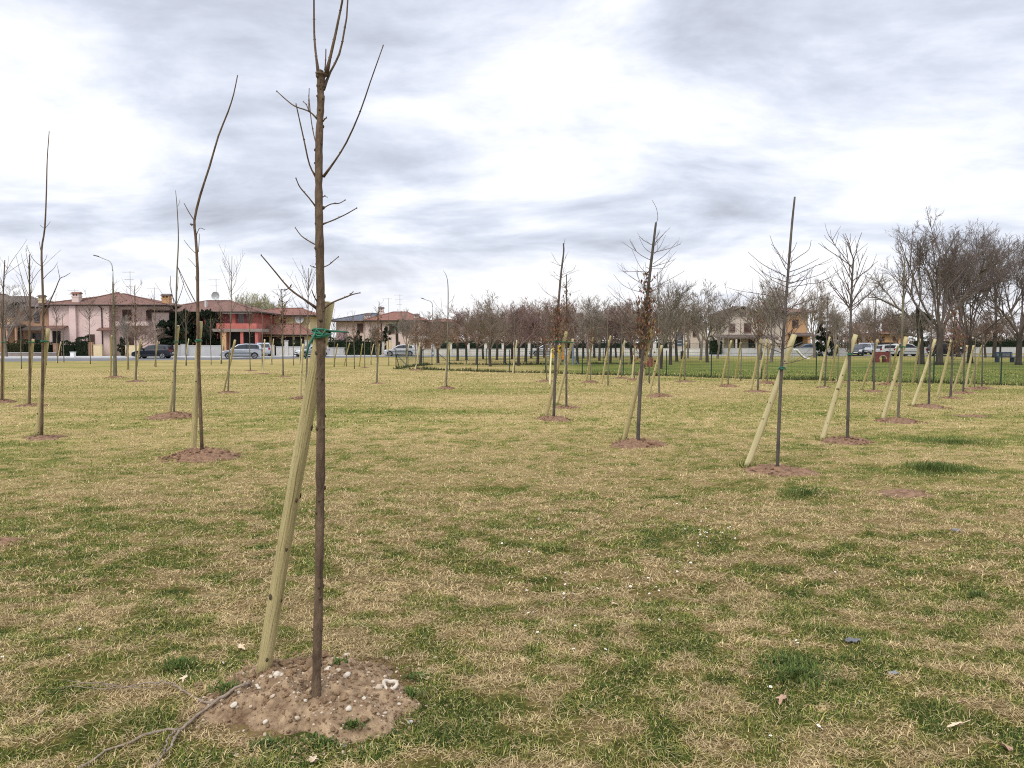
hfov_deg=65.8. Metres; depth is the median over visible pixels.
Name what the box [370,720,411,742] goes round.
grass tuft
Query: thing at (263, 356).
tree stake
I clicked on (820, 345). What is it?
conifer
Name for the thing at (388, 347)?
sapling
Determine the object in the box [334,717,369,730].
grass tuft
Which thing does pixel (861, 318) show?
bare tree
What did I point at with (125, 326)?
bare tree
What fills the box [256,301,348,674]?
tree stake
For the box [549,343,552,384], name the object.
tree stake
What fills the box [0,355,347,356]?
pavement
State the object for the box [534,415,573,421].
soil mound
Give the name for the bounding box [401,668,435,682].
grass tuft
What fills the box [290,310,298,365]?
sapling
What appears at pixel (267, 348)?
parked car
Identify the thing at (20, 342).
sapling
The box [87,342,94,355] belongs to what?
gate pillar
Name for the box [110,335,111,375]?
tree stake
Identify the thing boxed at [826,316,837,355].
conifer
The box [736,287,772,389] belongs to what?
sapling
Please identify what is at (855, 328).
bare tree
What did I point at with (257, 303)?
poplar
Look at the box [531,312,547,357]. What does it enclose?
budding tree
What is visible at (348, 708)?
pebble
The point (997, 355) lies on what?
bench
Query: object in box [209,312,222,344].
evergreen tree
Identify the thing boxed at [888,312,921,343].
bare tree
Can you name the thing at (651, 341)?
sapling
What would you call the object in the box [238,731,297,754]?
grass tuft
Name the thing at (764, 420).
tree stake
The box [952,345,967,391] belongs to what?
tree stake
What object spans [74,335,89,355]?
hedge
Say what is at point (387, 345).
gate pillar
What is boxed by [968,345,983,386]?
tree stake
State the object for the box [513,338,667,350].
hedge
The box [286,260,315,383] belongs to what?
sapling
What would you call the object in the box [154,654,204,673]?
grass tuft
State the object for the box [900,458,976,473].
grass tuft
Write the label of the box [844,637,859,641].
litter
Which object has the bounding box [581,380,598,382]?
soil mound
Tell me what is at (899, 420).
soil mound
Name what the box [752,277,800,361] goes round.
bare tree
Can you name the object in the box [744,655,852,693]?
grass tuft
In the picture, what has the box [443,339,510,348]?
hedge
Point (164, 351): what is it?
parked car
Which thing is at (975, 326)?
sapling
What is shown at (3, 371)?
tree stake
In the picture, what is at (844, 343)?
shrub
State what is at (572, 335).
bare tree
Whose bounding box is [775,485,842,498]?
grass tuft
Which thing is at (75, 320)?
pink house
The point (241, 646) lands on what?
dead leaf
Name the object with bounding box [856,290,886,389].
sapling
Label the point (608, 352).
sapling
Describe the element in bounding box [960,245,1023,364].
bare tree
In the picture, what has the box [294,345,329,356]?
parked car
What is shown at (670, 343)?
bare tree
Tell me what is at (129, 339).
garage door
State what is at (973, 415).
earth heap
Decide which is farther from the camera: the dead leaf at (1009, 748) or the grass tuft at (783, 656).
the grass tuft at (783, 656)
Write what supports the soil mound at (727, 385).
on the ground at (242, 365)
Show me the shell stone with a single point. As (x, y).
(392, 681)
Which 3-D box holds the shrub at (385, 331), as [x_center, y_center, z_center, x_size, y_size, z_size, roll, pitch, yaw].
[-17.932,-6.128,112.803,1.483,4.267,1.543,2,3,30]
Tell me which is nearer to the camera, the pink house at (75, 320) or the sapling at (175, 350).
the sapling at (175, 350)
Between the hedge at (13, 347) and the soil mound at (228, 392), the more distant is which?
the hedge at (13, 347)
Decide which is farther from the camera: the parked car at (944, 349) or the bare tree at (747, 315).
the parked car at (944, 349)
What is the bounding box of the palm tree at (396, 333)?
[386,321,403,345]
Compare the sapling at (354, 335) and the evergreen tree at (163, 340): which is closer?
the sapling at (354, 335)
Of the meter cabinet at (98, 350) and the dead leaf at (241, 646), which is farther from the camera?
the meter cabinet at (98, 350)
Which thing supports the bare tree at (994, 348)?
on the ground at (242, 365)
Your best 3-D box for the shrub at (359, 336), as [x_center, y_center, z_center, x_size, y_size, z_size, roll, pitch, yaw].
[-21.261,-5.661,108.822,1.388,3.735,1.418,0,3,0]
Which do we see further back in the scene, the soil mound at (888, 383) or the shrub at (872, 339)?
the shrub at (872, 339)
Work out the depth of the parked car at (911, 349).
103.03 m
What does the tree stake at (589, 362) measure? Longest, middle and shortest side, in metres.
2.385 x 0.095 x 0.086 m
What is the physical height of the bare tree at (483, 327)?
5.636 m
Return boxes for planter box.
[70,352,75,356]
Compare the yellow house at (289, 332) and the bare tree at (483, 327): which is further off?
the yellow house at (289, 332)
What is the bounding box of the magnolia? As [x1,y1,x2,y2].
[336,329,350,341]
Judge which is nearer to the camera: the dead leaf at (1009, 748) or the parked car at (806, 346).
the dead leaf at (1009, 748)
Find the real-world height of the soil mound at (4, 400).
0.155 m
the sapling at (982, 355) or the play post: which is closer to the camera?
the sapling at (982, 355)
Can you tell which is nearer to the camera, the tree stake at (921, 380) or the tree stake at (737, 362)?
the tree stake at (921, 380)
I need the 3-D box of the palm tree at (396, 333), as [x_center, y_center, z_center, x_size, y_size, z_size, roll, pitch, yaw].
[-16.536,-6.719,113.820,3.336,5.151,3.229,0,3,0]
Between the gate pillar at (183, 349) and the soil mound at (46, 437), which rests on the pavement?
the gate pillar at (183, 349)
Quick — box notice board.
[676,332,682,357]
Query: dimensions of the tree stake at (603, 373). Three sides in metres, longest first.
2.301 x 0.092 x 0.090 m
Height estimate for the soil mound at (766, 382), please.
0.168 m
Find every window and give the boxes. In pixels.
[18,331,22,343]
[31,333,44,341]
[34,312,39,321]
[238,314,243,322]
[748,340,758,347]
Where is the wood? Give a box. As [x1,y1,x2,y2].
[327,326,1023,347]
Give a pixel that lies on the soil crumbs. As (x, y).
(287, 664)
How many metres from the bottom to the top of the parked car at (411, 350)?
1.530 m
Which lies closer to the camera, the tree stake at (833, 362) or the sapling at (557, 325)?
the sapling at (557, 325)
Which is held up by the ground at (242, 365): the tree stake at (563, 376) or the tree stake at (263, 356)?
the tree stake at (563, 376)
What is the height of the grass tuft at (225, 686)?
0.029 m
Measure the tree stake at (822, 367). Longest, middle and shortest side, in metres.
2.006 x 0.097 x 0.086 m
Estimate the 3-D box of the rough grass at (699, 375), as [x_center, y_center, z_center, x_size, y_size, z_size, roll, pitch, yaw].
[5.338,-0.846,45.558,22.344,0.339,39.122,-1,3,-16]
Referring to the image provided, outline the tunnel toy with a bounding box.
[872,352,889,362]
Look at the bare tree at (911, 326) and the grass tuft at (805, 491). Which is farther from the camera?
the bare tree at (911, 326)
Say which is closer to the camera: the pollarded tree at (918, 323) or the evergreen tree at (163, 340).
the pollarded tree at (918, 323)
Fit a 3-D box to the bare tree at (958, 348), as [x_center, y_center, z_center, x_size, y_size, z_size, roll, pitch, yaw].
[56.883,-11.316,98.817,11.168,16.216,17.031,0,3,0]
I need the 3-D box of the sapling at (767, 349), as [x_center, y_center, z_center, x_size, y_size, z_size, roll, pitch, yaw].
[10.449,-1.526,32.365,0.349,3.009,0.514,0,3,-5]
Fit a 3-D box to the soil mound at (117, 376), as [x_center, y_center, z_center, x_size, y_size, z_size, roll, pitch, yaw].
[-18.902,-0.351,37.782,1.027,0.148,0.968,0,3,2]
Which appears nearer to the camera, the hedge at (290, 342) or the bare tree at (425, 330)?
the bare tree at (425, 330)
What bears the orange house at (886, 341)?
on the ground at (242, 365)
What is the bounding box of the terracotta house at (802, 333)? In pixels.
[759,307,816,347]
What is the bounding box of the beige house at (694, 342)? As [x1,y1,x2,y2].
[666,324,705,347]
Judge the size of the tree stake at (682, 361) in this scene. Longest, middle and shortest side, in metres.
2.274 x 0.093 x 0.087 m
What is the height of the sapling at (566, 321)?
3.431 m
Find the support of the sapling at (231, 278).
on the soil mound at (228, 392)
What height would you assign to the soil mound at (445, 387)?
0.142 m
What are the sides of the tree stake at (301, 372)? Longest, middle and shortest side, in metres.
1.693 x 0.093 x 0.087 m
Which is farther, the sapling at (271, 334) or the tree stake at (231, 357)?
the sapling at (271, 334)
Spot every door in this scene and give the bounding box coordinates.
[52,331,60,355]
[124,333,133,355]
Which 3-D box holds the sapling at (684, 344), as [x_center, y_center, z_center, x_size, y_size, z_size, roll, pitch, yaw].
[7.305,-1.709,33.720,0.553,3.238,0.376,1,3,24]
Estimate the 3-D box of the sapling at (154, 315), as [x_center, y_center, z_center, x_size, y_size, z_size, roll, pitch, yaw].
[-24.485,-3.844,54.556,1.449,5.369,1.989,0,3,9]
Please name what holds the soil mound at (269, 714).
on the ground at (242, 365)
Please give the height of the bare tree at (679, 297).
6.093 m
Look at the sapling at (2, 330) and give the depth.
21.62 m
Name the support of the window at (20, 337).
in the brick house at (36, 330)
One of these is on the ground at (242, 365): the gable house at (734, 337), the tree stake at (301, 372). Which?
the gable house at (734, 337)
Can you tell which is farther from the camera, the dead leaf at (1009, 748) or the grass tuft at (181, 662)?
the grass tuft at (181, 662)
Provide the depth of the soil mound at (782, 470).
9.82 m
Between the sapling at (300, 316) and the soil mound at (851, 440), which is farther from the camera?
the sapling at (300, 316)
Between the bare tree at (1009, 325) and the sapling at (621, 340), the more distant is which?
the bare tree at (1009, 325)
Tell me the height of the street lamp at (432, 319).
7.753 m
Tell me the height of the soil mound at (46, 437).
0.084 m
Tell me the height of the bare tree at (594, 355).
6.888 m
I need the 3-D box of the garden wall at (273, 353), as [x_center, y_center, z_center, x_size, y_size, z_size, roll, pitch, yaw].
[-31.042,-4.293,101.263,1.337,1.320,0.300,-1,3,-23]
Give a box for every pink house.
[38,279,181,355]
[331,298,459,348]
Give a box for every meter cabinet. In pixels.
[93,345,103,355]
[125,345,142,355]
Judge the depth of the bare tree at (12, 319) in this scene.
93.18 m
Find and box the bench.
[994,352,1014,361]
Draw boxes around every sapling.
[0,241,25,399]
[10,245,55,403]
[17,309,21,368]
[27,131,69,434]
[46,294,65,362]
[62,316,64,361]
[77,287,101,363]
[103,280,120,375]
[122,280,151,379]
[141,291,162,366]
[155,190,191,411]
[173,299,193,365]
[178,75,237,449]
[203,318,215,364]
[212,308,229,363]
[215,245,246,390]
[238,298,258,369]
[258,309,266,364]
[261,0,383,697]
[266,312,279,359]
[268,287,300,375]
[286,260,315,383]
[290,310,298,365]
[295,310,304,363]
[331,315,340,366]
[337,314,351,365]
[346,310,363,368]
[363,313,377,364]
[363,318,366,366]
[369,300,388,382]
[387,315,388,365]
[399,316,413,364]
[407,313,423,368]
[434,272,454,386]
[503,303,525,372]
[525,241,584,415]
[536,314,551,379]
[543,274,587,405]
[582,309,600,379]
[604,313,611,385]
[609,200,683,439]
[612,306,634,376]
[629,325,635,377]
[641,298,662,383]
[648,267,667,392]
[681,306,687,379]
[713,281,743,383]
[724,197,858,465]
[733,312,743,379]
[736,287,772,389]
[748,302,767,361]
[766,314,771,380]
[818,225,882,437]
[818,286,835,385]
[837,314,843,380]
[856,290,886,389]
[879,296,908,382]
[882,247,923,417]
[914,312,922,383]
[924,298,938,403]
[939,294,971,396]
[957,308,976,391]
[964,301,995,386]
[979,316,987,386]
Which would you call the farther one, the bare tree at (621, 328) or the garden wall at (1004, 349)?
the garden wall at (1004, 349)
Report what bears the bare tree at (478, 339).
on the ground at (242, 365)
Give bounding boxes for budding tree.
[446,308,478,359]
[502,303,552,365]
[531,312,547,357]
[596,304,634,362]
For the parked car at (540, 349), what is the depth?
102.55 m
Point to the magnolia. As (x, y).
(340, 335)
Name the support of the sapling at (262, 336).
on the soil mound
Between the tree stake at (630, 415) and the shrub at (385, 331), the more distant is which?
the shrub at (385, 331)
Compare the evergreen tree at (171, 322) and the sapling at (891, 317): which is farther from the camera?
the evergreen tree at (171, 322)
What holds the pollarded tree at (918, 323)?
on the ground at (242, 365)
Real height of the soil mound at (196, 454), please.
0.192 m
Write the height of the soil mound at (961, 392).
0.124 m
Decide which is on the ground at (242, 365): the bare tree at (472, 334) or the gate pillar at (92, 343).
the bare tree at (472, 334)
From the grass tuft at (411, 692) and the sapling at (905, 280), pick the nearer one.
the grass tuft at (411, 692)
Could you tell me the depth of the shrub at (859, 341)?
133.76 m
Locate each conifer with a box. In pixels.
[815,303,827,355]
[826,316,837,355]
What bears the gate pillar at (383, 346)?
on the ground at (242, 365)
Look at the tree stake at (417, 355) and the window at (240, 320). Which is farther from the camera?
the window at (240, 320)
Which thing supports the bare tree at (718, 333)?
on the ground at (242, 365)
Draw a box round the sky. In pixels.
[0,0,1023,344]
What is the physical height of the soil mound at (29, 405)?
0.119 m
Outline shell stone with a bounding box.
[382,679,398,689]
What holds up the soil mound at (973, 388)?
on the ground at (242, 365)
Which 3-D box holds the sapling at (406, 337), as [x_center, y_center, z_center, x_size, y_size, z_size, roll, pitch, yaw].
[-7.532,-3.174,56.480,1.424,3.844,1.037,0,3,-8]
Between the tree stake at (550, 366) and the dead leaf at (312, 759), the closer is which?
the dead leaf at (312, 759)
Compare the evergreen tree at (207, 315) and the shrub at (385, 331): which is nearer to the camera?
the evergreen tree at (207, 315)
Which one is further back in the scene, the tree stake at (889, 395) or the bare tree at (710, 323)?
the bare tree at (710, 323)
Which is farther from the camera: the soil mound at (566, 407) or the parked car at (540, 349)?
the parked car at (540, 349)
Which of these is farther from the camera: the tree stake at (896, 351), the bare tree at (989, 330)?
the bare tree at (989, 330)
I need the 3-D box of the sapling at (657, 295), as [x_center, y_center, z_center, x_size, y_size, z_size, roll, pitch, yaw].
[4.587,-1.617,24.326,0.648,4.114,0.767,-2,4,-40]
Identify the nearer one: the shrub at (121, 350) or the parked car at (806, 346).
the shrub at (121, 350)
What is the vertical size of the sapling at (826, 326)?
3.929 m
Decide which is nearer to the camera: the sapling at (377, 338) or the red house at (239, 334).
the sapling at (377, 338)
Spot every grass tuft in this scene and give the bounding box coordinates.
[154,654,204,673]
[206,679,245,694]
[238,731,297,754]
[299,731,350,752]
[329,656,348,666]
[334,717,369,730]
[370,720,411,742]
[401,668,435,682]
[403,686,425,699]
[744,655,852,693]
[756,646,817,668]
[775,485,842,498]
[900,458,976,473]
[910,434,1010,447]
[966,589,990,598]
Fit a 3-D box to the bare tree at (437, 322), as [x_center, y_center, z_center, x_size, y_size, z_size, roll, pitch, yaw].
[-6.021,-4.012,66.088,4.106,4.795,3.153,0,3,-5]
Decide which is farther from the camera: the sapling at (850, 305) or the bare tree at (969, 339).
the bare tree at (969, 339)
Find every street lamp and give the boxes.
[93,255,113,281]
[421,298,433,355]
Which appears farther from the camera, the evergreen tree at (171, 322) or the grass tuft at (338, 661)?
the evergreen tree at (171, 322)
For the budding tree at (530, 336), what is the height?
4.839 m
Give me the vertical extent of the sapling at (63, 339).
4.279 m
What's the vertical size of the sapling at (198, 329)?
5.381 m
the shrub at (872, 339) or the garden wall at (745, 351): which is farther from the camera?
the shrub at (872, 339)
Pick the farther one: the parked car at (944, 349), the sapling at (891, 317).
the parked car at (944, 349)
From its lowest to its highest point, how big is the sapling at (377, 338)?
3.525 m
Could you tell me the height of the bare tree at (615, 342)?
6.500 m
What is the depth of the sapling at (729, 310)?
29.83 m
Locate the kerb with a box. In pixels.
[0,355,1023,358]
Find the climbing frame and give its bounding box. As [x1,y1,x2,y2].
[550,344,564,364]
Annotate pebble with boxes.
[230,701,236,708]
[273,671,280,676]
[343,672,350,677]
[345,705,351,711]
[375,684,383,689]
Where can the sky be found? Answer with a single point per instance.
(487, 137)
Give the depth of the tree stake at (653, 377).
24.81 m
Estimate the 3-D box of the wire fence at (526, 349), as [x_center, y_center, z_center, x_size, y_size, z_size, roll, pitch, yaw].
[3.044,-2.119,61.997,17.936,1.378,1.888,0,3,-3]
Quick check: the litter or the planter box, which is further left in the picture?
the planter box
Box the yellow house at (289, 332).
[261,292,316,355]
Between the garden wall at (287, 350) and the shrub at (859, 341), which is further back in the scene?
the shrub at (859, 341)
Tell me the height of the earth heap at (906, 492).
0.066 m
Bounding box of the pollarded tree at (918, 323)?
[853,267,934,363]
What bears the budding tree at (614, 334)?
on the ground at (242, 365)
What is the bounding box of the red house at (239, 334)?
[146,292,280,355]
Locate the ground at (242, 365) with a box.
[0,345,1023,767]
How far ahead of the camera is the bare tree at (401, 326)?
93.00 m
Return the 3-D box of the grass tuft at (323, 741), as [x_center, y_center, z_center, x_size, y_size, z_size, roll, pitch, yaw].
[-0.752,1.428,3.171,0.243,0.030,0.180,0,3,0]
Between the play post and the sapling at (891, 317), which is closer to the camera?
the sapling at (891, 317)
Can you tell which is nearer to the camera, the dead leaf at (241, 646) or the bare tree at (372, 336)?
the dead leaf at (241, 646)
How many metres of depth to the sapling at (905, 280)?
16.07 m
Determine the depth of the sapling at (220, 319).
63.28 m
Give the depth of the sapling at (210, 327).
60.85 m
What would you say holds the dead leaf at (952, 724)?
on the ground at (242, 365)
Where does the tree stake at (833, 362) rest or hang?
on the ground at (242, 365)
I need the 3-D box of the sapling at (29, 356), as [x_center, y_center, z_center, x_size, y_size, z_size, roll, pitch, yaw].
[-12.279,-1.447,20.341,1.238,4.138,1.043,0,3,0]
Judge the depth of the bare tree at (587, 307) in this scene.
75.44 m
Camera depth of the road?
87.18 m
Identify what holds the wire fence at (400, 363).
on the ground at (242, 365)
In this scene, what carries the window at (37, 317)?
in the brick house at (36, 330)
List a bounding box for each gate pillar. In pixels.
[52,343,59,355]
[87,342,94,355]
[181,344,185,355]
[382,342,384,354]
[386,341,391,349]
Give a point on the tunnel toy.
(884, 354)
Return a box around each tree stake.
[1,342,4,398]
[25,339,34,403]
[35,328,49,435]
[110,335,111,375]
[133,339,141,379]
[168,325,179,411]
[190,321,202,447]
[222,340,235,390]
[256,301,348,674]
[262,339,264,372]
[299,344,304,395]
[374,344,379,382]
[415,342,420,368]
[443,342,450,385]
[512,340,516,373]
[545,331,567,415]
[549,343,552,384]
[556,339,573,404]
[585,337,593,380]
[601,336,610,383]
[617,340,624,376]
[622,326,654,439]
[631,347,635,378]
[648,345,662,394]
[678,342,686,379]
[720,340,731,384]
[734,342,741,378]
[743,334,796,466]
[750,339,761,389]
[755,339,767,386]
[762,342,770,380]
[817,337,830,386]
[820,334,857,439]
[829,345,837,380]
[861,339,878,388]
[881,336,907,417]
[886,345,898,381]
[911,339,936,405]
[912,339,920,382]
[936,339,952,396]
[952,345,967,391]
[964,345,974,387]
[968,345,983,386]
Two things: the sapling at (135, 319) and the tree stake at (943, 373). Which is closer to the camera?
the tree stake at (943, 373)
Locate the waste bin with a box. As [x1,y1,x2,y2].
[647,354,652,382]
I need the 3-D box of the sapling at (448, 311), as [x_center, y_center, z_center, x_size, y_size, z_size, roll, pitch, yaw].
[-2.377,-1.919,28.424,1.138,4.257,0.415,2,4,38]
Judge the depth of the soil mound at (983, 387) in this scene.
28.60 m
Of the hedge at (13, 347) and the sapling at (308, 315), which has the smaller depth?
the sapling at (308, 315)
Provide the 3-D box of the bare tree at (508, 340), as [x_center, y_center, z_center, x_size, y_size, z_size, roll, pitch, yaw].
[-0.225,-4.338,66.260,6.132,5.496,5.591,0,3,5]
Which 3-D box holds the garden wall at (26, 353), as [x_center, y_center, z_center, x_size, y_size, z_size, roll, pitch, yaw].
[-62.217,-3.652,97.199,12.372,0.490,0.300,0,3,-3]
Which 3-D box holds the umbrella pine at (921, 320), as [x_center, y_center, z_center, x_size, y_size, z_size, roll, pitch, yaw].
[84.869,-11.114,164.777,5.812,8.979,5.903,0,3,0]
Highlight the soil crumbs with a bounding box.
[178,648,437,762]
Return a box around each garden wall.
[0,352,56,355]
[173,345,220,355]
[265,345,274,355]
[276,340,308,355]
[328,347,381,354]
[413,343,510,354]
[513,343,668,354]
[672,344,708,354]
[722,348,846,354]
[924,347,1023,352]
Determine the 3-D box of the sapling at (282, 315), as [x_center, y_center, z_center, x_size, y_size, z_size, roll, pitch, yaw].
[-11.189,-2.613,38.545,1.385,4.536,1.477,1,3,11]
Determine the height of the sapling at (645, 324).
3.900 m
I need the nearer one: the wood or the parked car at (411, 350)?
the parked car at (411, 350)
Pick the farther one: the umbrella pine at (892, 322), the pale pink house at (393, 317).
the umbrella pine at (892, 322)
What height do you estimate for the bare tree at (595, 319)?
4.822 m
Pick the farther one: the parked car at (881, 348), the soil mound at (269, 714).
the parked car at (881, 348)
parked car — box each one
[131,345,173,358]
[220,344,262,358]
[256,343,270,355]
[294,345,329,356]
[383,344,414,355]
[529,344,559,355]
[796,344,812,347]
[852,344,864,355]
[857,343,873,354]
[875,344,906,355]
[892,343,926,355]
[926,344,961,355]
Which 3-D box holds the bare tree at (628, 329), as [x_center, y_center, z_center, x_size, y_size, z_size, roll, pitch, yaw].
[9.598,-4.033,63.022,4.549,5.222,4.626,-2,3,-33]
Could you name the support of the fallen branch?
on the ground at (242, 365)
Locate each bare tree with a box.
[0,281,41,356]
[115,315,134,356]
[126,318,168,349]
[365,324,383,357]
[394,308,422,357]
[404,311,459,363]
[416,307,460,361]
[421,303,481,360]
[460,300,512,364]
[462,289,518,365]
[462,306,492,358]
[477,304,511,359]
[480,300,544,360]
[484,297,550,361]
[487,304,538,358]
[515,302,563,362]
[518,304,541,357]
[528,295,583,361]
[537,305,553,359]
[543,298,614,363]
[560,304,580,357]
[567,305,604,357]
[573,302,602,357]
[574,296,619,360]
[574,303,610,365]
[600,302,636,357]
[600,302,647,362]
[600,306,630,357]
[606,299,640,359]
[620,298,663,357]
[625,277,702,368]
[640,298,663,357]
[641,280,702,364]
[646,298,703,361]
[671,278,746,361]
[674,303,692,357]
[679,289,719,359]
[709,305,734,357]
[730,282,780,359]
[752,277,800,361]
[787,277,835,357]
[822,303,849,358]
[825,309,877,350]
[852,303,881,342]
[856,307,909,344]
[875,206,1023,364]
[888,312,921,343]
[896,309,928,343]
[908,218,1023,362]
[916,226,1018,356]
[923,313,961,356]
[924,228,1023,357]
[945,321,980,352]
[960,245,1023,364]
[967,314,1007,357]
[968,312,1022,351]
[1003,321,1023,339]
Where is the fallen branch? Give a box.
[59,679,251,767]
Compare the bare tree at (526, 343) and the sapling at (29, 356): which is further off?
the bare tree at (526, 343)
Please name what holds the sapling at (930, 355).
on the soil mound at (926, 405)
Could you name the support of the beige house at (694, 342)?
on the ground at (242, 365)
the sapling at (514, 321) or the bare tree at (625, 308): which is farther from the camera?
the bare tree at (625, 308)
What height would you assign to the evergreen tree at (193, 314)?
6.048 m
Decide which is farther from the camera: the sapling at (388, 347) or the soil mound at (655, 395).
the sapling at (388, 347)
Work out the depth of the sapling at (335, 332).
54.60 m
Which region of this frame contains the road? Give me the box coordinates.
[0,356,1022,361]
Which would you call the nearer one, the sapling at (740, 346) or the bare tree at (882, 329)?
the sapling at (740, 346)
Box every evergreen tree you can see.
[156,319,171,344]
[167,313,182,347]
[174,308,193,344]
[189,312,203,344]
[199,308,216,344]
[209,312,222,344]
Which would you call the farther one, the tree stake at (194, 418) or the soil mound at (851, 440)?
the soil mound at (851, 440)
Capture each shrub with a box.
[117,336,124,355]
[354,329,361,341]
[380,326,391,349]
[833,323,848,347]
[845,320,868,343]
[865,329,881,344]
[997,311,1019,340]
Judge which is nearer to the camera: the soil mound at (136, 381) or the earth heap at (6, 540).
the earth heap at (6, 540)
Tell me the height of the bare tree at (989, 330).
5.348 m
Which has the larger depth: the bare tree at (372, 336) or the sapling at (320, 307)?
the bare tree at (372, 336)
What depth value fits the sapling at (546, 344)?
33.68 m
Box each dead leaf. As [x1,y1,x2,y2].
[235,641,244,649]
[309,755,318,762]
[776,689,786,704]
[947,720,969,727]
[999,743,1012,750]
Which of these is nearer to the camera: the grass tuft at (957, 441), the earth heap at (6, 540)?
the earth heap at (6, 540)
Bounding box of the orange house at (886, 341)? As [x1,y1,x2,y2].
[856,331,914,344]
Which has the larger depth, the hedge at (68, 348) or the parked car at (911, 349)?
the parked car at (911, 349)
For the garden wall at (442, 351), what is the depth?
112.75 m
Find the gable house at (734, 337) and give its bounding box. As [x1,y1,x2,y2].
[706,306,778,347]
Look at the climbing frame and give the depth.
60.95 m
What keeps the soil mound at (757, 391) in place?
on the ground at (242, 365)
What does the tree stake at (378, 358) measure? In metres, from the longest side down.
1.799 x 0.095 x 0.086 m
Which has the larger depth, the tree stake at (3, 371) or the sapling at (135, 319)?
the sapling at (135, 319)
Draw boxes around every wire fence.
[395,349,431,366]
[396,350,1023,384]
[436,348,640,364]
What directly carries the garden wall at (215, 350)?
on the pavement
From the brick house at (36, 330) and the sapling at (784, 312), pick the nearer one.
the sapling at (784, 312)
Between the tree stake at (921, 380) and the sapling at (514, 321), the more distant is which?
the sapling at (514, 321)
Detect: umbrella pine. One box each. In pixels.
[879,313,905,331]
[909,309,935,331]
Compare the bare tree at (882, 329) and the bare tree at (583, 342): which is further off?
the bare tree at (882, 329)
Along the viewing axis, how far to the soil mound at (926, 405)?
19.83 m
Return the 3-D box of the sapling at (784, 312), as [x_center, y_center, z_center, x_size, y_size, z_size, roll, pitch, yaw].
[3.550,-0.590,10.029,1.531,3.474,1.471,2,4,40]
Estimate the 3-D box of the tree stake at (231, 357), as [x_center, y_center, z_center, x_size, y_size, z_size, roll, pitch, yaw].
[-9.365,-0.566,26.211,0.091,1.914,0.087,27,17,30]
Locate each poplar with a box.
[235,294,247,304]
[239,293,281,308]
[256,296,279,309]
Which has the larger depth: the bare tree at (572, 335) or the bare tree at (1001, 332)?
the bare tree at (1001, 332)
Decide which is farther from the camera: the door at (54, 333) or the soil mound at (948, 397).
the door at (54, 333)
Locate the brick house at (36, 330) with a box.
[0,294,52,351]
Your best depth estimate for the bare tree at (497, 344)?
78.91 m
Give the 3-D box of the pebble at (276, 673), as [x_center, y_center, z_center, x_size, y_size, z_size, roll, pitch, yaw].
[-1.046,1.293,3.528,0.036,0.026,0.034,2,3,30]
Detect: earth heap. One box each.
[0,537,30,546]
[868,488,949,499]
[946,414,989,417]
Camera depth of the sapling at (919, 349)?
31.02 m
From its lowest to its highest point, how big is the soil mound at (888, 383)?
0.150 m
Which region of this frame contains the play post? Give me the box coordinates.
[572,343,578,364]
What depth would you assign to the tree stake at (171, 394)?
17.62 m
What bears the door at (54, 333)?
in the pink house at (75, 320)
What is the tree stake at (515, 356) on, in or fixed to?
on the ground at (242, 365)
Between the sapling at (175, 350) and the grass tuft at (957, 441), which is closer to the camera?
the grass tuft at (957, 441)
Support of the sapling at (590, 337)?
on the soil mound at (589, 381)
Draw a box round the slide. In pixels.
[791,347,808,359]
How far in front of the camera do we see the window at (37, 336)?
100.79 m
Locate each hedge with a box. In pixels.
[6,339,27,351]
[25,340,52,351]
[60,340,75,355]
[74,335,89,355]
[273,339,313,354]
[328,336,381,354]
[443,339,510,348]
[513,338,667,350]
[709,336,722,354]
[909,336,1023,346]
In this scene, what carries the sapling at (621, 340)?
on the soil mound
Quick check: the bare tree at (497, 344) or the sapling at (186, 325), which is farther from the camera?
the bare tree at (497, 344)
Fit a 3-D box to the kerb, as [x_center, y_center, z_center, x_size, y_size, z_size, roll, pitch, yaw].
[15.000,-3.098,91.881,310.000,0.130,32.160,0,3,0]
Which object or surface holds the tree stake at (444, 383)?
on the ground at (242, 365)
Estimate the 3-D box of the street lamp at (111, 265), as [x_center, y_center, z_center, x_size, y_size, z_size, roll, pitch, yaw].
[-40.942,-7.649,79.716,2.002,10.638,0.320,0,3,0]
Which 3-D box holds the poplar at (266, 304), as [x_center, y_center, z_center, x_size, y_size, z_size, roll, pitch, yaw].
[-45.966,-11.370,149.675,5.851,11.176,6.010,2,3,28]
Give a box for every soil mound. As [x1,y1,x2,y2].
[0,398,16,402]
[13,403,47,406]
[21,434,72,440]
[105,375,125,377]
[126,380,145,381]
[141,411,206,419]
[157,446,247,462]
[195,655,421,745]
[218,391,238,392]
[290,395,302,399]
[437,386,454,388]
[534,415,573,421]
[552,405,580,408]
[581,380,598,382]
[609,437,667,448]
[646,393,672,397]
[715,384,738,386]
[740,464,821,476]
[744,390,771,392]
[759,380,774,383]
[821,436,876,444]
[863,389,882,392]
[873,417,927,423]
[876,382,898,385]
[911,403,953,408]
[937,396,966,398]
[952,391,977,393]
[960,387,985,389]
[977,386,996,388]
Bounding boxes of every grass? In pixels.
[393,361,1023,385]
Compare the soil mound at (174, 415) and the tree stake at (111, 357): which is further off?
the tree stake at (111, 357)
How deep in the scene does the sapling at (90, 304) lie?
63.28 m

